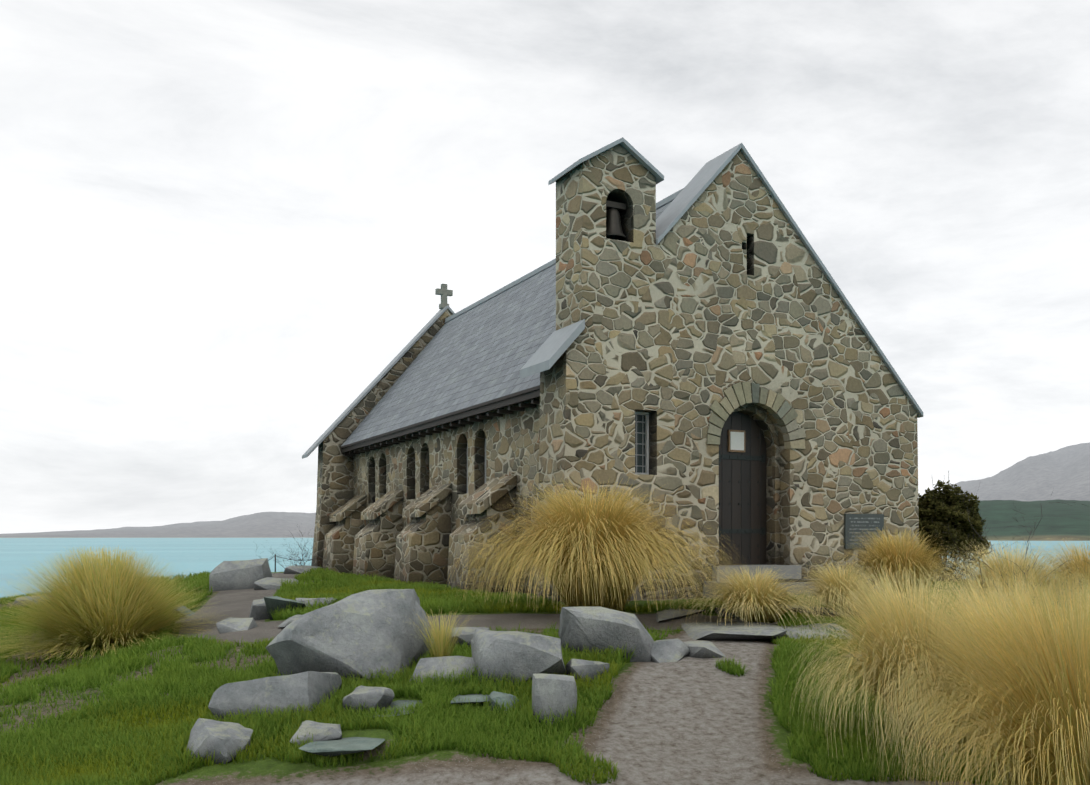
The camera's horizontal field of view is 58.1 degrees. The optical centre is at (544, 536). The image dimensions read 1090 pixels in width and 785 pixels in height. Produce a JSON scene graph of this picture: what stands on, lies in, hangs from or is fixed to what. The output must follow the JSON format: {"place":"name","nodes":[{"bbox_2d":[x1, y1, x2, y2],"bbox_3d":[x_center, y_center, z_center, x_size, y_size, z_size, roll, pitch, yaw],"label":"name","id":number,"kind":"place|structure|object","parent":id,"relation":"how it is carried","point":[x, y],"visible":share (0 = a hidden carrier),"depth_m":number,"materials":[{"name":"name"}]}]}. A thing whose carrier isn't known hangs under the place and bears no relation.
{"place":"outdoors","nodes":[
{"label":"outdoors","id":0,"kind":"place"},
{"bbox_2d":[311,309,452,566],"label":"end wall","id":1,"kind":"structure","parent":0,"point":[335,480],"depth_m":24.31,"materials":[{"name":"stone"}]},
{"bbox_2d":[435,284,452,308],"bbox_3d":[-2.651,-6.312,25.762,0.440,0.640,0.180,0,0,-27],"label":"cross","id":2,"kind":"object","parent":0,"point":[443,292],"visible":0.83,"depth_m":25.70,"materials":[{"name":"grey stone"}]},
{"bbox_2d":[353,389,539,593],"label":"church nave walls","id":3,"kind":"structure","parent":0,"point":[413,469],"depth_m":18.24,"materials":[{"name":"beige stone"}]},
{"bbox_2d":[340,187,684,455],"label":"roof","id":4,"kind":"structure","parent":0,"point":[481,352],"depth_m":19.66,"materials":[{"name":"grey tile"}]},
{"bbox_2d":[0,443,1089,784],"bbox_3d":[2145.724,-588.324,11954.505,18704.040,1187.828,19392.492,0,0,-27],"label":"ground","id":5,"kind":"structure","parent":0,"point":[694,721],"depth_m":8.17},
{"bbox_2d":[13,595,55,606],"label":"rock","id":6,"kind":"object","parent":5,"relation":"on","point":[16,601],"visible":0.21,"depth_m":21.28,"materials":[{"name":"grey stone"}]},
{"bbox_2d":[0,545,236,661],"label":"tussock","id":7,"kind":"object","parent":5,"relation":"on","point":[103,601],"visible":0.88,"depth_m":11.84,"materials":[{"name":"plant"}]},
{"bbox_2d":[172,605,194,617],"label":"rock","id":8,"kind":"object","parent":5,"relation":"on","point":[190,611],"visible":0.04,"depth_m":14.64,"materials":[{"name":"grey stone"}]},
{"bbox_2d":[186,718,252,763],"bbox_3d":[-2.334,1.489,6.930,0.470,0.361,0.375,0,0,8],"label":"rock","id":9,"kind":"object","parent":5,"relation":"on","point":[208,736],"visible":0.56,"depth_m":6.84,"materials":[{"name":"grey stone"}]},
{"bbox_2d":[216,617,256,633],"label":"rock","id":10,"kind":"object","parent":5,"relation":"on","point":[230,624],"visible":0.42,"depth_m":11.65,"materials":[{"name":"grey stone"}]},
{"bbox_2d":[209,558,271,591],"bbox_3d":[-5.673,0.846,18.458,1.171,0.901,1.019,0,0,-13],"label":"lake rock","id":11,"kind":"object","parent":5,"relation":"on","point":[235,575],"visible":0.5,"depth_m":18.00,"materials":[{"name":"grey stone"}]},
{"bbox_2d":[249,598,269,619],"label":"path rock","id":12,"kind":"object","parent":5,"relation":"on","point":[258,607],"visible":0.42,"depth_m":12.85,"materials":[{"name":"grey stone"}]},
{"bbox_2d":[208,671,341,719],"bbox_3d":[-2.156,1.284,7.971,0.937,0.448,0.810,0,0,1],"label":"rock","id":13,"kind":"object","parent":5,"relation":"on","point":[310,688],"visible":0.73,"depth_m":7.66,"materials":[{"name":"grey stone"}]},
{"bbox_2d":[254,577,297,589],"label":"lake rock","id":14,"kind":"object","parent":5,"relation":"on","point":[269,583],"visible":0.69,"depth_m":17.61,"materials":[{"name":"grey stone"}]},
{"bbox_2d":[264,596,305,619],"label":"path rock","id":15,"kind":"object","parent":5,"relation":"on","point":[271,602],"visible":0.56,"depth_m":12.59,"materials":[{"name":"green stone"}]},
{"bbox_2d":[277,615,300,627],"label":"path rock","id":16,"kind":"object","parent":5,"relation":"on","point":[285,623],"visible":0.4,"depth_m":11.39,"materials":[{"name":"grey stone"}]},
{"bbox_2d":[268,554,311,571],"bbox_3d":[-7.420,1.052,27.067,3.596,1.467,0.041,0,0,1],"label":"chain fence","id":17,"kind":"object","parent":5,"relation":"on","point":[280,557],"visible":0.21,"depth_m":27.06,"materials":[{"name":"grey metal"}]},
{"bbox_2d":[257,526,323,566],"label":"shrub twigs","id":18,"kind":"object","parent":5,"relation":"on","point":[297,554],"visible":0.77,"depth_m":24.07,"materials":[{"name":"grey"}]},
{"bbox_2d":[283,565,321,573],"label":"lake rock","id":19,"kind":"object","parent":5,"relation":"on","point":[297,569],"visible":0.5,"depth_m":23.63,"materials":[{"name":"grey stone"}]},
{"bbox_2d":[289,720,341,746],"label":"rock","id":20,"kind":"object","parent":5,"relation":"on","point":[323,731],"visible":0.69,"depth_m":7.01,"materials":[{"name":"grey stone"}]},
{"bbox_2d":[295,597,336,606],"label":"path rock","id":21,"kind":"object","parent":5,"relation":"on","point":[311,601],"visible":0.17,"depth_m":12.71,"materials":[{"name":"grey stone"}]},
{"bbox_2d":[299,737,384,756],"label":"flat rock","id":22,"kind":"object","parent":5,"relation":"on","point":[348,745],"visible":0.77,"depth_m":6.65,"materials":[{"name":"grey stone"}]},
{"bbox_2d":[266,589,430,682],"bbox_3d":[-1.784,1.115,9.014,1.445,1.260,1.158,0,0,-4],"label":"rock","id":23,"kind":"object","parent":5,"relation":"on","point":[364,631],"visible":0.67,"depth_m":8.63,"materials":[{"name":"grey stone"}]},
{"bbox_2d":[342,685,393,713],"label":"rock","id":24,"kind":"object","parent":5,"relation":"on","point":[369,697],"visible":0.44,"depth_m":7.64,"materials":[{"name":"grey stone"}]},
{"bbox_2d":[365,700,421,717],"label":"rock","id":25,"kind":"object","parent":5,"relation":"on","point":[397,703],"visible":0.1,"depth_m":7.79,"materials":[{"name":"grey stone"}]},
{"bbox_2d":[322,475,516,592],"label":"buttresses","id":26,"kind":"structure","parent":5,"relation":"on","point":[423,543],"depth_m":18.37,"materials":[{"name":"brown stone"}]},
{"bbox_2d":[402,610,472,656],"bbox_3d":[-0.950,0.951,8.775,0.672,0.661,0.679,0,0,33],"label":"grass tuft","id":27,"kind":"object","parent":5,"relation":"on","point":[440,644],"depth_m":8.71,"materials":[{"name":"yellow plant"}]},
{"bbox_2d":[413,656,474,684],"bbox_3d":[-0.822,1.249,8.476,0.573,0.433,0.556,0,0,23],"label":"rock","id":28,"kind":"object","parent":5,"relation":"on","point":[430,665],"visible":0.25,"depth_m":8.42,"materials":[{"name":"grey stone"}]},
{"bbox_2d":[445,627,488,647],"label":"rock","id":29,"kind":"object","parent":5,"relation":"on","point":[467,633],"visible":0.21,"depth_m":9.87,"materials":[{"name":"grey stone"}]},
{"bbox_2d":[451,693,489,704],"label":"rock","id":30,"kind":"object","parent":5,"relation":"on","point":[473,698],"visible":0.6,"depth_m":7.71,"materials":[{"name":"grey stone"}]},
{"bbox_2d":[489,691,520,713],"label":"rock","id":31,"kind":"object","parent":5,"relation":"on","point":[494,696],"visible":0.44,"depth_m":7.64,"materials":[{"name":"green stone"}]},
{"bbox_2d":[471,629,566,684],"bbox_3d":[-0.198,1.148,8.505,0.888,0.669,0.688,0,0,-4],"label":"rock","id":32,"kind":"object","parent":5,"relation":"on","point":[514,654],"visible":0.5,"depth_m":8.19,"materials":[{"name":"grey stone"}]},
{"bbox_2d":[0,566,1087,784],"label":"lawn grass","id":33,"kind":"structure","parent":5,"relation":"on","point":[435,718],"depth_m":7.85,"materials":[{"name":"green plant"}]},
{"bbox_2d":[532,673,576,725],"bbox_3d":[0.074,1.362,7.395,0.341,0.654,0.142,0,0,-7],"label":"rock","id":34,"kind":"object","parent":5,"relation":"on","point":[557,693],"visible":0.48,"depth_m":7.35,"materials":[{"name":"grey stone"}]},
{"bbox_2d":[566,659,608,681],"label":"rock","id":35,"kind":"object","parent":5,"relation":"on","point":[591,669],"visible":0.58,"depth_m":8.42,"materials":[{"name":"grey stone"}]},
{"bbox_2d":[440,477,749,611],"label":"tussock grass","id":36,"kind":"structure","parent":5,"relation":"on","point":[587,552],"depth_m":11.25,"materials":[{"name":"plant"}]},
{"bbox_2d":[559,607,653,661],"bbox_3d":[0.611,1.039,9.489,1.033,0.768,0.918,0,0,-12],"label":"rock","id":37,"kind":"object","parent":5,"relation":"on","point":[600,628],"visible":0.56,"depth_m":9.11,"materials":[{"name":"grey stone"}]},
{"bbox_2d":[650,638,689,662],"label":"rock","id":38,"kind":"object","parent":5,"relation":"on","point":[671,650],"visible":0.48,"depth_m":9.26,"materials":[{"name":"grey stone"}]},
{"bbox_2d":[656,608,705,621],"bbox_3d":[1.669,0.937,11.861,0.715,0.107,1.049,0,0,1],"label":"flagstone","id":39,"kind":"object","parent":5,"relation":"on","point":[669,614],"visible":0.56,"depth_m":11.82,"materials":[{"name":"grey stone"}]},
{"bbox_2d":[683,641,724,657],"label":"rock","id":40,"kind":"object","parent":5,"relation":"on","point":[702,649],"visible":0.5,"depth_m":9.37,"materials":[{"name":"grey stone"}]},
{"bbox_2d":[712,606,741,617],"bbox_3d":[2.465,0.910,11.933,0.825,0.122,0.917,0,0,6],"label":"flagstone","id":41,"kind":"object","parent":5,"relation":"on","point":[731,615],"visible":0.19,"depth_m":11.63,"materials":[{"name":"grey stone"}]},
{"bbox_2d":[681,621,786,639],"bbox_3d":[2.047,1.028,10.723,1.077,0.120,1.308,0,0,5],"label":"flagstone","id":42,"kind":"object","parent":5,"relation":"on","point":[738,630],"visible":0.96,"depth_m":10.32,"materials":[{"name":"grey stone"}]},
{"bbox_2d":[663,565,847,627],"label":"grass","id":43,"kind":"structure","parent":5,"relation":"on","point":[757,601],"depth_m":11.22,"materials":[{"name":"yellow plant"}]},
{"bbox_2d":[703,565,820,598],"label":"church steps","id":44,"kind":"structure","parent":5,"relation":"on","point":[792,572],"depth_m":14.60,"materials":[{"name":"grey stone"}]},
{"bbox_2d":[775,623,852,639],"bbox_3d":[2.920,1.038,10.883,0.918,0.111,1.034,0,0,-13],"label":"flagstone","id":45,"kind":"object","parent":5,"relation":"on","point":[795,630],"visible":0.35,"depth_m":10.62,"materials":[{"name":"grey stone"}]},
{"bbox_2d":[784,605,848,616],"bbox_3d":[3.334,0.928,12.396,0.753,0.124,1.234,0,0,-9],"label":"flagstone","id":46,"kind":"object","parent":5,"relation":"on","point":[815,610],"visible":0.35,"depth_m":11.97,"materials":[{"name":"grey stone"}]},
{"bbox_2d":[783,560,905,619],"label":"grass","id":47,"kind":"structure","parent":5,"relation":"on","point":[831,581],"depth_m":11.83,"materials":[{"name":"yellow plant"}]},
{"bbox_2d":[782,564,998,774],"bbox_3d":[2.805,0.926,7.163,2.107,1.330,2.058,0,0,-27],"label":"tussock","id":48,"kind":"object","parent":5,"relation":"on","point":[893,625],"visible":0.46,"depth_m":6.92,"materials":[{"name":"beige plant"}]},
{"bbox_2d":[824,526,971,603],"bbox_3d":[4.749,0.398,13.042,2.236,1.120,2.172,0,0,-27],"label":"tussock","id":49,"kind":"object","parent":5,"relation":"on","point":[900,553],"visible":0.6,"depth_m":12.74,"materials":[{"name":"plant"}]},
{"bbox_2d":[918,470,990,581],"bbox_3d":[7.246,0.367,17.771,2.027,3.106,1.811,0,0,-27],"label":"bush","id":50,"kind":"object","parent":5,"relation":"on","point":[937,510],"depth_m":17.34,"materials":[{"name":"green plant"}]},
{"bbox_2d":[858,566,1088,784],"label":"tussock","id":51,"kind":"object","parent":5,"relation":"on","point":[962,637],"visible":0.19,"depth_m":6.16,"materials":[{"name":"beige plant"}]},
{"bbox_2d":[873,559,1089,784],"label":"tussock","id":52,"kind":"object","parent":5,"relation":"on","point":[1051,739],"visible":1,"depth_m":4.90,"materials":[{"name":"plant"}]},
{"bbox_2d":[940,592,1060,636],"bbox_3d":[4.210,0.967,8.999,1.951,1.007,1.921,0,0,-27],"label":"tussock","id":53,"kind":"object","parent":5,"relation":"on","point":[976,606],"visible":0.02,"depth_m":8.99,"materials":[{"name":"plant"}]},
{"bbox_2d":[918,540,1089,614],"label":"tussock","id":54,"kind":"object","parent":5,"relation":"on","point":[1005,564],"visible":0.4,"depth_m":11.07,"materials":[{"name":"yellow plant"}]},
{"bbox_2d":[936,492,1088,616],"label":"bare shrub twigs","id":55,"kind":"object","parent":5,"relation":"on","point":[1005,558],"visible":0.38,"depth_m":10.89,"materials":[{"name":"brown plant"}]},
{"bbox_2d":[997,604,1088,636],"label":"tussock","id":56,"kind":"object","parent":5,"relation":"on","point":[1065,617],"depth_m":7.97,"materials":[{"name":"yellow plant"}]},
{"bbox_2d":[1028,538,1089,614],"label":"tussock","id":57,"kind":"object","parent":5,"relation":"on","point":[1080,563],"visible":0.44,"depth_m":12.12,"materials":[{"name":"plant"}]},
{"bbox_2d":[1039,574,1089,629],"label":"tussock","id":58,"kind":"object","parent":5,"relation":"on","point":[1080,592],"visible":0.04,"depth_m":8.83,"materials":[{"name":"yellow plant"}]},
{"bbox_2d":[0,538,1089,597],"bbox_3d":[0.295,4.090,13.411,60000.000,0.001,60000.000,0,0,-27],"label":"lake water","id":59,"kind":"structure","parent":0,"point":[193,555],"depth_m":275.29,"materials":[{"name":"blue liquid"}]},
{"bbox_2d":[0,0,1089,533],"label":"sky","id":60,"kind":"structure","parent":0,"point":[222,221],"materials":[{"name":"white"}]},
{"bbox_2d":[467,412,648,492],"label":"windows","id":61,"kind":"structure","parent":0,"point":[641,442],"depth_m":14.25,"materials":[{"name":"grey glass"}]},
{"bbox_2d":[606,200,626,240],"bbox_3d":[0.959,-4.465,13.938,0.410,0.570,0.410,0,0,-27],"label":"church bell","id":62,"kind":"object","parent":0,"point":[614,231],"visible":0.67,"depth_m":13.85,"materials":[{"name":"grey metal"}]},
{"bbox_2d":[537,144,918,601],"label":"church wall","id":63,"kind":"structure","parent":0,"point":[707,300],"depth_m":14.47,"materials":[{"name":"beige stone"}]},
{"bbox_2d":[302,137,922,458],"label":"church copings","id":64,"kind":"object","parent":63,"relation":"on","point":[551,350],"visible":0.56,"depth_m":14.74,"materials":[{"name":"grey stone"}]},
{"bbox_2d":[719,412,765,564],"bbox_3d":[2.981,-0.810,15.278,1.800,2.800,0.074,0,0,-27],"label":"church door","id":65,"kind":"structure","parent":63,"relation":"in","point":[742,485],"depth_m":15.32,"materials":[{"name":"brown wood"}]},
{"bbox_2d":[707,381,805,448],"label":"church arch stones","id":66,"kind":"object","parent":63,"relation":"attached to","point":[727,406],"visible":0.79,"depth_m":14.88,"materials":[{"name":"grey stone"}]},
{"bbox_2d":[844,514,883,548],"bbox_3d":[5.155,-0.090,15.866,0.830,0.560,0.050,0,0,-27],"label":"plaque","id":67,"kind":"object","parent":63,"relation":"attached to","point":[854,524],"visible":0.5,"depth_m":15.80,"materials":[{"name":"grey metal"}]}
]}

